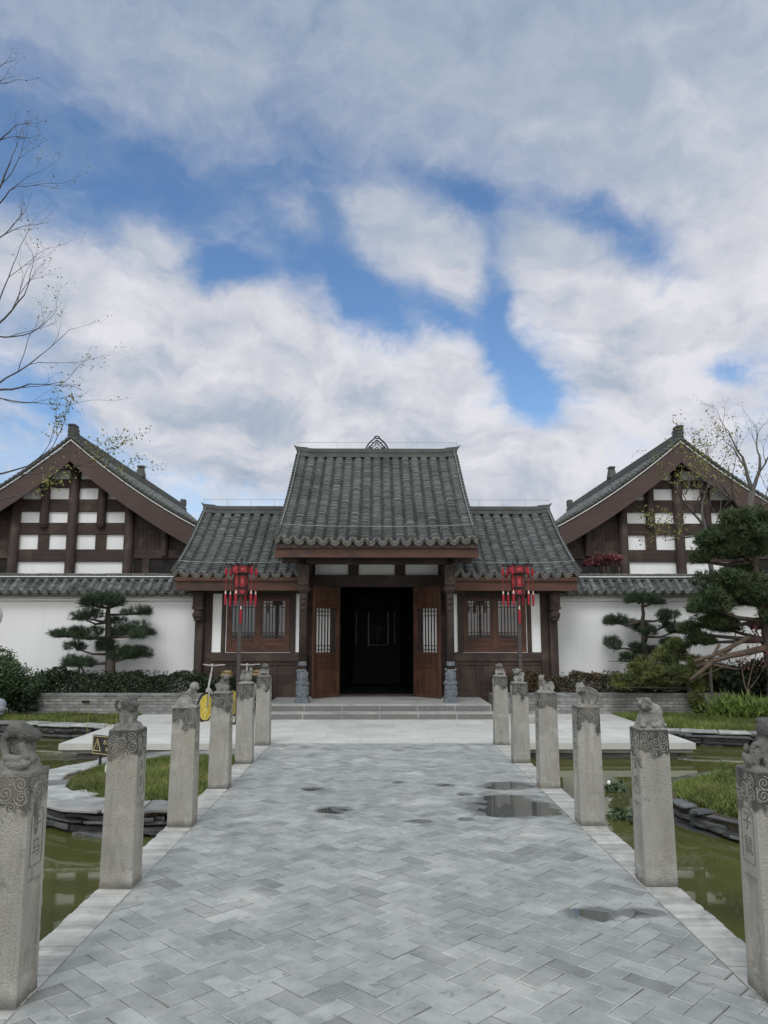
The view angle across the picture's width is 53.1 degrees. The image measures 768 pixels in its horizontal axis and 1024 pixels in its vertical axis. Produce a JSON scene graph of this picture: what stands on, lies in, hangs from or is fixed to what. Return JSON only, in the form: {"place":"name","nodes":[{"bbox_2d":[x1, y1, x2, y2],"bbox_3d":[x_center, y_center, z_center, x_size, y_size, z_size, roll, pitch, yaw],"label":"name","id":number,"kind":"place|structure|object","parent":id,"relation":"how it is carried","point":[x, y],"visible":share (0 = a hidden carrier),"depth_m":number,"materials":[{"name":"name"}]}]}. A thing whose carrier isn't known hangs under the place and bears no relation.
{"place":"outdoors","nodes":[
{"label":"outdoors","id":0,"kind":"place"},
{"bbox_2d":[0,709,139,734],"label":"bank","id":1,"kind":"structure","parent":0,"point":[74,733],"depth_m":13.77,"materials":[{"name":"stone"}]},
{"bbox_2d":[0,607,2,622],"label":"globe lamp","id":2,"kind":"object","parent":1,"relation":"on","point":[1,614],"visible":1,"depth_m":15.08,"materials":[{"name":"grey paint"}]},
{"bbox_2d":[4,675,45,713],"bbox_3d":[-7.372,3.653,15.358,1.248,0.783,0.790,0,-9,-1],"label":"shrub","id":3,"kind":"object","parent":1,"relation":"on","point":[18,706],"visible":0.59,"depth_m":15.15,"materials":[{"name":"green plant"}]},
{"bbox_2d":[0,720,112,737],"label":"pond edging","id":4,"kind":"object","parent":1,"relation":"on","point":[49,726],"visible":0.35,"depth_m":13.64,"materials":[{"name":"stone"}]},
{"bbox_2d":[0,48,132,406],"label":"bare tree","id":5,"kind":"object","parent":1,"relation":"on","point":[18,300],"visible":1,"depth_m":15.26,"materials":[{"name":"brown plant"}]},
{"bbox_2d":[0,710,141,724],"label":"grass","id":6,"kind":"structure","parent":1,"relation":"on","point":[71,716],"depth_m":14.42,"materials":[{"name":"green plant"}]},
{"bbox_2d":[0,698,6,715],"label":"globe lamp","id":7,"kind":"object","parent":6,"relation":"on","point":[3,704],"visible":1,"depth_m":14.38,"materials":[{"name":"white glass"}]},
{"bbox_2d":[0,646,47,702],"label":"round bush","id":8,"kind":"object","parent":6,"relation":"on","point":[10,668],"visible":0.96,"depth_m":14.94,"materials":[{"name":"green plant"}]},
{"bbox_2d":[0,372,164,500],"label":"young tree","id":9,"kind":"object","parent":1,"relation":"on","point":[74,466],"visible":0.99,"depth_m":16.29,"materials":[{"name":"green plant"}]},
{"bbox_2d":[21,692,271,714],"bbox_3d":[-4.797,3.964,16.012,4.866,0.450,1.445,0,-9,-1],"label":"planter","id":10,"kind":"object","parent":1,"relation":"on","point":[156,703],"visible":0.53,"depth_m":15.32,"materials":[{"name":"grey brick"}]},
{"bbox_2d":[32,666,68,692],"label":"shrub","id":11,"kind":"object","parent":10,"relation":"on","point":[50,679],"visible":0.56,"depth_m":15.66,"materials":[{"name":"green plant"}]},
{"bbox_2d":[78,667,93,687],"bbox_3d":[-6.093,3.466,15.859,0.553,0.712,0.062,-2,-9,11],"label":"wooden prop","id":12,"kind":"object","parent":10,"relation":"on","point":[82,669],"visible":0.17,"depth_m":15.90,"materials":[{"name":"brown wood"}]},
{"bbox_2d":[44,590,157,692],"bbox_3d":[-5.930,2.736,16.104,2.392,2.280,1.559,0,-9,-1],"label":"pine tree","id":13,"kind":"object","parent":10,"relation":"on","point":[103,643],"visible":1,"depth_m":16.05,"materials":[{"name":"green plant"}]},
{"bbox_2d":[40,669,256,692],"bbox_3d":[-4.712,3.576,16.107,4.674,0.567,1.040,0,-9,-1],"label":"hedge","id":14,"kind":"object","parent":10,"relation":"on","point":[163,681],"visible":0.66,"depth_m":15.67,"materials":[{"name":"green plant"}]},
{"bbox_2d":[0,424,197,573],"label":"timber house","id":15,"kind":"structure","parent":0,"point":[101,519],"depth_m":21.45,"materials":[{"name":"brown wood"}]},
{"bbox_2d":[64,768,203,825],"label":"bank","id":16,"kind":"structure","parent":0,"point":[146,814],"depth_m":7.14,"materials":[{"name":"grey stone"}]},
{"bbox_2d":[46,749,234,838],"bbox_3d":[-2.906,3.198,8.883,2.307,0.371,3.931,0,-9,-1],"label":"pond edging","id":17,"kind":"object","parent":16,"relation":"on","point":[69,810],"visible":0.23,"depth_m":7.24,"materials":[{"name":"stone"}]},
{"bbox_2d":[68,753,234,800],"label":"grass","id":18,"kind":"structure","parent":16,"relation":"on","point":[89,780],"depth_m":8.48,"materials":[{"name":"green plant"}]},
{"bbox_2d":[92,734,107,764],"bbox_3d":[-3.376,2.933,9.383,0.520,0.385,0.056,-5,-10,29],"label":"warning sign","id":19,"kind":"object","parent":18,"relation":"on","point":[100,745],"visible":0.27,"depth_m":9.44,"materials":[{"name":"black metal"}]},
{"bbox_2d":[0,736,748,943],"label":"pond water","id":20,"kind":"structure","parent":0,"point":[709,874],"depth_m":6.49,"materials":[{"name":"green liquid"}]},
{"bbox_2d":[87,689,134,728],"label":"reeds","id":21,"kind":"object","parent":20,"relation":"in","point":[106,713],"visible":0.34,"depth_m":13.28,"materials":[{"name":"green plant"}]},
{"bbox_2d":[603,779,629,792],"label":"water plant","id":22,"kind":"object","parent":20,"relation":"on","point":[612,786],"visible":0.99,"depth_m":9.06,"materials":[{"name":"green plant"}]},
{"bbox_2d":[605,804,632,823],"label":"water plant","id":23,"kind":"object","parent":20,"relation":"on","point":[617,811],"visible":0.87,"depth_m":7.71,"materials":[{"name":"green plant"}]},
{"bbox_2d":[58,714,695,749],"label":"plaza","id":24,"kind":"structure","parent":0,"point":[615,731],"depth_m":12.49,"materials":[{"name":"stone"}]},
{"bbox_2d":[197,664,235,721],"bbox_3d":[-3.100,3.407,14.589,0.588,1.052,1.417,-7,-11,38],"label":"bicycle","id":25,"kind":"object","parent":24,"relation":"on","point":[204,701],"visible":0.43,"depth_m":14.23,"materials":[{"name":"yellow metal"}]},
{"bbox_2d":[224,555,257,724],"bbox_3d":[-2.616,2.283,13.889,0.608,3.011,0.534,4,-10,-22],"label":"lantern post","id":26,"kind":"object","parent":24,"relation":"on","point":[241,570],"visible":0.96,"depth_m":13.93,"materials":[{"name":"red metal"}]},
{"bbox_2d":[235,663,261,710],"bbox_3d":[-2.515,3.443,14.815,0.588,1.052,1.417,-5,-10,30],"label":"bicycle","id":27,"kind":"object","parent":24,"relation":"on","point":[256,673],"visible":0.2,"depth_m":14.99,"materials":[{"name":"grey metal"}]},
{"bbox_2d":[171,436,581,719],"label":"gate house","id":28,"kind":"structure","parent":24,"relation":"on","point":[330,537],"depth_m":16.52,"materials":[{"name":"grey tile"}]},
{"bbox_2d":[225,598,289,652],"bbox_3d":[-2.701,2.445,16.539,1.386,1.164,0.075,0,-9,-1],"label":"window","id":29,"kind":"structure","parent":28,"relation":"in","point":[265,625],"depth_m":16.54,"materials":[{"name":"brown wood"}]},
{"bbox_2d":[311,586,339,697],"bbox_3d":[-1.234,2.759,16.374,0.050,2.320,0.800,-7,-12,39],"label":"door","id":30,"kind":"structure","parent":28,"relation":"in","point":[325,665],"depth_m":16.33,"materials":[{"name":"brown wood"}]},
{"bbox_2d":[353,593,399,683],"bbox_3d":[-0.194,3.342,20.322,1.240,2.380,0.110,0,-9,-1],"label":"screen","id":31,"kind":"object","parent":28,"relation":"in","point":[376,638],"visible":1,"depth_m":20.32,"materials":[{"name":"black wood"}]},
{"bbox_2d":[413,586,441,697],"bbox_3d":[0.920,2.762,16.393,0.050,2.320,0.800,8,-12,-40],"label":"door","id":32,"kind":"structure","parent":28,"relation":"in","point":[427,665],"depth_m":16.35,"materials":[{"name":"brown wood"}]},
{"bbox_2d":[463,598,527,652],"bbox_3d":[2.385,2.452,16.586,1.386,1.164,0.075,0,-9,-1],"label":"window","id":33,"kind":"structure","parent":28,"relation":"in","point":[489,626],"depth_m":16.58,"materials":[{"name":"brown wood"}]},
{"bbox_2d":[501,556,534,671],"bbox_3d":[2.457,2.290,13.936,0.608,3.011,0.534,0,-9,-3],"label":"lantern post","id":34,"kind":"object","parent":24,"relation":"on","point":[517,571],"visible":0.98,"depth_m":13.99,"materials":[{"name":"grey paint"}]},
{"bbox_2d":[529,718,534,722],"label":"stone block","id":35,"kind":"structure","parent":24,"relation":"on","point":[531,720],"depth_m":13.77,"materials":[{"name":"grey stone"}]},
{"bbox_2d":[488,692,728,713],"bbox_3d":[4.577,3.979,16.103,4.716,0.450,1.435,0,-9,-1],"label":"planter","id":36,"kind":"object","parent":24,"relation":"on","point":[611,703],"visible":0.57,"depth_m":15.42,"materials":[{"name":"grey brick"}]},
{"bbox_2d":[490,670,686,692],"bbox_3d":[4.417,3.594,16.188,4.341,0.552,1.040,0,-9,-1],"label":"hedge","id":37,"kind":"object","parent":36,"relation":"on","point":[586,678],"visible":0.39,"depth_m":15.76,"materials":[{"name":"green plant"}]},
{"bbox_2d":[601,591,690,692],"bbox_3d":[5.553,2.784,16.385,1.886,2.269,1.235,0,-9,-1],"label":"pine tree","id":38,"kind":"object","parent":36,"relation":"on","point":[643,628],"visible":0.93,"depth_m":16.28,"materials":[{"name":"green plant"}]},
{"bbox_2d":[62,731,692,758],"bbox_3d":[-0.109,4.325,13.942,9.270,0.994,5.510,0,-9,-1],"label":"plaza base","id":39,"kind":"object","parent":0,"point":[563,753],"visible":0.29,"depth_m":11.35,"materials":[{"name":"concrete"}]},
{"bbox_2d":[0,0,767,520],"label":"sky","id":40,"kind":"structure","parent":0,"point":[526,235],"materials":[{"name":"blue"}]},
{"bbox_2d":[5,743,767,1023],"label":"path","id":41,"kind":"structure","parent":0,"point":[262,892],"depth_m":4.31,"materials":[{"name":"grey stone"}]},
{"bbox_2d":[304,787,318,790],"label":"puddle","id":42,"kind":"object","parent":41,"relation":"on","point":[314,788],"visible":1,"depth_m":7.97,"materials":[{"name":"liquid"}]},
{"bbox_2d":[314,807,347,812],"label":"puddle","id":43,"kind":"object","parent":41,"relation":"on","point":[326,810],"visible":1,"depth_m":7.03,"materials":[{"name":"liquid"}]},
{"bbox_2d":[484,782,533,789],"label":"puddle","id":44,"kind":"object","parent":41,"relation":"on","point":[505,785],"visible":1,"depth_m":8.18,"materials":[{"name":"liquid"}]},
{"bbox_2d":[475,795,563,817],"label":"puddle","id":45,"kind":"object","parent":41,"relation":"on","point":[505,806],"visible":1,"depth_m":7.14,"materials":[{"name":"liquid"}]},
{"bbox_2d":[573,908,615,921],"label":"puddle","id":46,"kind":"object","parent":41,"relation":"on","point":[600,916],"visible":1,"depth_m":4.43,"materials":[{"name":"liquid"}]},
{"bbox_2d":[631,909,666,917],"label":"puddle","id":47,"kind":"object","parent":41,"relation":"on","point":[636,913],"visible":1,"depth_m":4.45,"materials":[{"name":"liquid"}]},
{"bbox_2d":[555,425,767,573],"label":"timber house","id":48,"kind":"structure","parent":0,"point":[598,519],"depth_m":21.60,"materials":[{"name":"brown wood"}]},
{"bbox_2d":[616,714,753,745],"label":"bank","id":49,"kind":"structure","parent":0,"point":[710,734],"depth_m":12.77,"materials":[{"name":"stone"}]},
{"bbox_2d":[607,635,719,712],"bbox_3d":[5.626,3.271,15.474,2.370,1.600,1.218,0,-9,-1],"label":"juniper bush","id":50,"kind":"object","parent":49,"relation":"on","point":[650,674],"visible":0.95,"depth_m":15.34,"materials":[{"name":"green plant"}]},
{"bbox_2d":[612,710,757,730],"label":"grass","id":51,"kind":"structure","parent":49,"relation":"on","point":[698,720],"depth_m":13.67,"materials":[{"name":"green plant"}]},
{"bbox_2d":[737,606,767,698],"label":"young tree","id":52,"kind":"object","parent":51,"relation":"on","point":[747,689],"visible":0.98,"depth_m":14.70,"materials":[{"name":"red plant"}]},
{"bbox_2d":[680,662,729,691],"bbox_3d":[6.691,3.622,16.100,1.312,1.070,0.914,0,-9,-1],"label":"shrub","id":53,"kind":"object","parent":49,"relation":"on","point":[714,684],"visible":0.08,"depth_m":15.86,"materials":[{"name":"green plant"}]},
{"bbox_2d":[666,728,756,746],"bbox_3d":[8.500,3.717,12.231,8.063,0.357,0.583,-2,-9,10],"label":"pond edging","id":54,"kind":"object","parent":49,"relation":"on","point":[735,738],"visible":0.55,"depth_m":12.63,"materials":[{"name":"stone"}]},
{"bbox_2d":[690,689,751,718],"bbox_3d":[6.508,3.648,14.652,1.248,0.644,1.061,7,-12,-39],"label":"leafy plant","id":55,"kind":"object","parent":49,"relation":"on","point":[718,706],"visible":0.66,"depth_m":14.54,"materials":[{"name":"green plant"}]},
{"bbox_2d":[676,501,767,698],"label":"yew tree","id":56,"kind":"object","parent":49,"relation":"on","point":[741,534],"visible":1,"depth_m":15.02,"materials":[{"name":"green plant"}]},
{"bbox_2d":[688,635,767,713],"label":"leaning trunk","id":57,"kind":"object","parent":49,"relation":"on","point":[709,662],"visible":0.96,"depth_m":14.75,"materials":[{"name":"brown plant"}]},
{"bbox_2d":[707,658,764,702],"bbox_3d":[7.354,3.574,15.877,1.544,1.096,0.980,0,-9,-1],"label":"shrub","id":58,"kind":"object","parent":49,"relation":"on","point":[731,681],"visible":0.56,"depth_m":15.58,"materials":[{"name":"green plant"}]},
{"bbox_2d":[719,690,764,718],"bbox_3d":[6.673,3.620,14.353,0.838,0.631,1.139,0,-9,-1],"label":"leafy plant","id":59,"kind":"object","parent":49,"relation":"on","point":[742,711],"visible":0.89,"depth_m":14.22,"materials":[{"name":"green plant"}]},
{"bbox_2d":[739,657,767,704],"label":"shrub","id":60,"kind":"object","parent":49,"relation":"on","point":[763,676],"visible":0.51,"depth_m":15.59,"materials":[{"name":"green plant"}]},
{"bbox_2d":[743,692,767,719],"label":"leafy plant","id":61,"kind":"object","parent":49,"relation":"on","point":[763,708],"visible":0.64,"depth_m":14.14,"materials":[{"name":"green plant"}]},
{"bbox_2d":[747,624,766,702],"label":"red maple","id":62,"kind":"object","parent":49,"relation":"on","point":[752,628],"visible":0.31,"depth_m":15.71,"materials":[{"name":"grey plant"}]},
{"bbox_2d":[672,768,737,817],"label":"grass","id":63,"kind":"structure","parent":0,"point":[716,791],"depth_m":7.85,"materials":[{"name":"green plant"}]},
{"bbox_2d":[672,788,738,834],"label":"bank","id":64,"kind":"structure","parent":0,"point":[733,826],"depth_m":7.12,"materials":[{"name":"grey stone"}]},
{"bbox_2d":[671,771,739,840],"bbox_3d":[4.525,3.005,7.577,3.434,0.304,4.082,0,-9,-1],"label":"pond edging","id":65,"kind":"object","parent":64,"relation":"on","point":[695,823],"visible":0.23,"depth_m":7.24,"materials":[{"name":"stone"}]},
{"bbox_3d":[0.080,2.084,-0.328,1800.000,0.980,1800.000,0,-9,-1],"label":"ground","id":66,"kind":"structure","parent":0,"visible":0},
{"bbox_2d":[0,573,194,708],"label":"garden wall","id":67,"kind":"structure","parent":66,"relation":"on","point":[35,607],"depth_m":16.95,"materials":[{"name":"white paint"}]},
{"bbox_2d":[581,553,626,573],"bbox_3d":[5.260,2.712,18.075,1.041,3.468,0.884,0,-9,-1],"label":"red maple","id":68,"kind":"object","parent":66,"relation":"on","point":[603,560],"visible":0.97,"depth_m":18.20,"materials":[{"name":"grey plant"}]},
{"bbox_2d":[558,574,765,692],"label":"garden wall","id":69,"kind":"structure","parent":66,"relation":"on","point":[586,606],"depth_m":17.05,"materials":[{"name":"white paint"}]},
{"bbox_2d":[628,405,765,572],"bbox_3d":[7.173,0.797,17.548,2.781,7.086,2.135,1,-9,-9],"label":"young tree","id":70,"kind":"object","parent":66,"relation":"on","point":[704,526],"visible":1,"depth_m":18.02,"materials":[{"name":"green plant"}]},
{"bbox_2d":[669,394,767,560],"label":"bare tree","id":71,"kind":"object","parent":66,"relation":"on","point":[751,496],"visible":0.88,"depth_m":19.39,"materials":[{"name":"brown plant"}]},
{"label":"path bed","id":72,"kind":"structure","parent":0,"visible":0},
{"bbox_2d":[0,744,270,1023],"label":"kerb","id":73,"kind":"structure","parent":72,"relation":"on","point":[67,937],"depth_m":4.51,"materials":[{"name":"stone"}]},
{"bbox_2d":[0,721,49,1009],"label":"stone post","id":74,"kind":"object","parent":73,"relation":"on","point":[24,777],"visible":1,"depth_m":3.43,"materials":[{"name":"grey stone"}]},
{"bbox_2d":[99,696,146,888],"bbox_3d":[-1.695,1.810,5.035,0.209,1.184,0.208,0,-9,0],"label":"stone post","id":75,"kind":"object","parent":73,"relation":"on","point":[122,845],"visible":1,"depth_m":4.94,"materials":[{"name":"grey stone"}]},
{"bbox_2d":[167,682,200,826],"bbox_3d":[-1.705,2.058,6.582,0.210,1.177,0.208,0,-9,0],"label":"stone post","id":76,"kind":"object","parent":73,"relation":"on","point":[182,811],"visible":1,"depth_m":6.49,"materials":[{"name":"grey stone"}]},
{"bbox_2d":[208,674,232,788],"bbox_3d":[-1.720,2.309,8.127,0.209,1.161,0.208,0,-9,0],"label":"stone post","id":77,"kind":"object","parent":73,"relation":"on","point":[220,755],"visible":1,"depth_m":8.03,"materials":[{"name":"grey stone"}]},
{"bbox_2d":[235,667,254,763],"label":"stone post","id":78,"kind":"object","parent":73,"relation":"on","point":[244,738],"visible":1,"depth_m":9.58,"materials":[{"name":"grey stone"}]},
{"bbox_2d":[254,663,271,745],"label":"stone post","id":79,"kind":"object","parent":73,"relation":"on","point":[263,709],"visible":1,"depth_m":11.12,"materials":[{"name":"grey stone"}]},
{"bbox_2d":[494,744,767,1005],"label":"kerb","id":80,"kind":"structure","parent":72,"relation":"on","point":[719,940],"depth_m":4.59,"materials":[{"name":"stone"}]},
{"bbox_2d":[492,663,509,744],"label":"stone post","id":81,"kind":"object","parent":80,"relation":"on","point":[500,710],"visible":1,"depth_m":11.15,"materials":[{"name":"grey stone"}]},
{"bbox_2d":[510,668,530,762],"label":"stone post","id":82,"kind":"object","parent":80,"relation":"on","point":[520,732],"visible":1,"depth_m":9.61,"materials":[{"name":"grey stone"}]},
{"bbox_2d":[535,674,559,788],"bbox_3d":[1.726,2.317,8.158,0.209,1.155,0.208,0,-9,-1],"label":"stone post","id":83,"kind":"object","parent":80,"relation":"on","point":[547,753],"visible":1,"depth_m":8.06,"materials":[{"name":"grey stone"}]},
{"bbox_2d":[572,683,605,825],"bbox_3d":[1.755,2.066,6.613,0.223,1.171,0.208,0,-9,0],"label":"stone post","id":84,"kind":"object","parent":80,"relation":"on","point":[589,805],"visible":1,"depth_m":6.52,"materials":[{"name":"grey stone"}]},
{"bbox_2d":[630,697,677,886],"bbox_3d":[1.768,1.820,5.066,0.217,1.174,0.209,0,-9,0],"label":"stone post","id":85,"kind":"object","parent":80,"relation":"on","point":[654,840],"visible":1,"depth_m":4.98,"materials":[{"name":"grey stone"}]},
{"bbox_2d":[735,717,767,1003],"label":"stone post","id":86,"kind":"object","parent":80,"relation":"on","point":[752,785],"visible":1,"depth_m":3.49,"materials":[{"name":"grey stone"}]}
]}

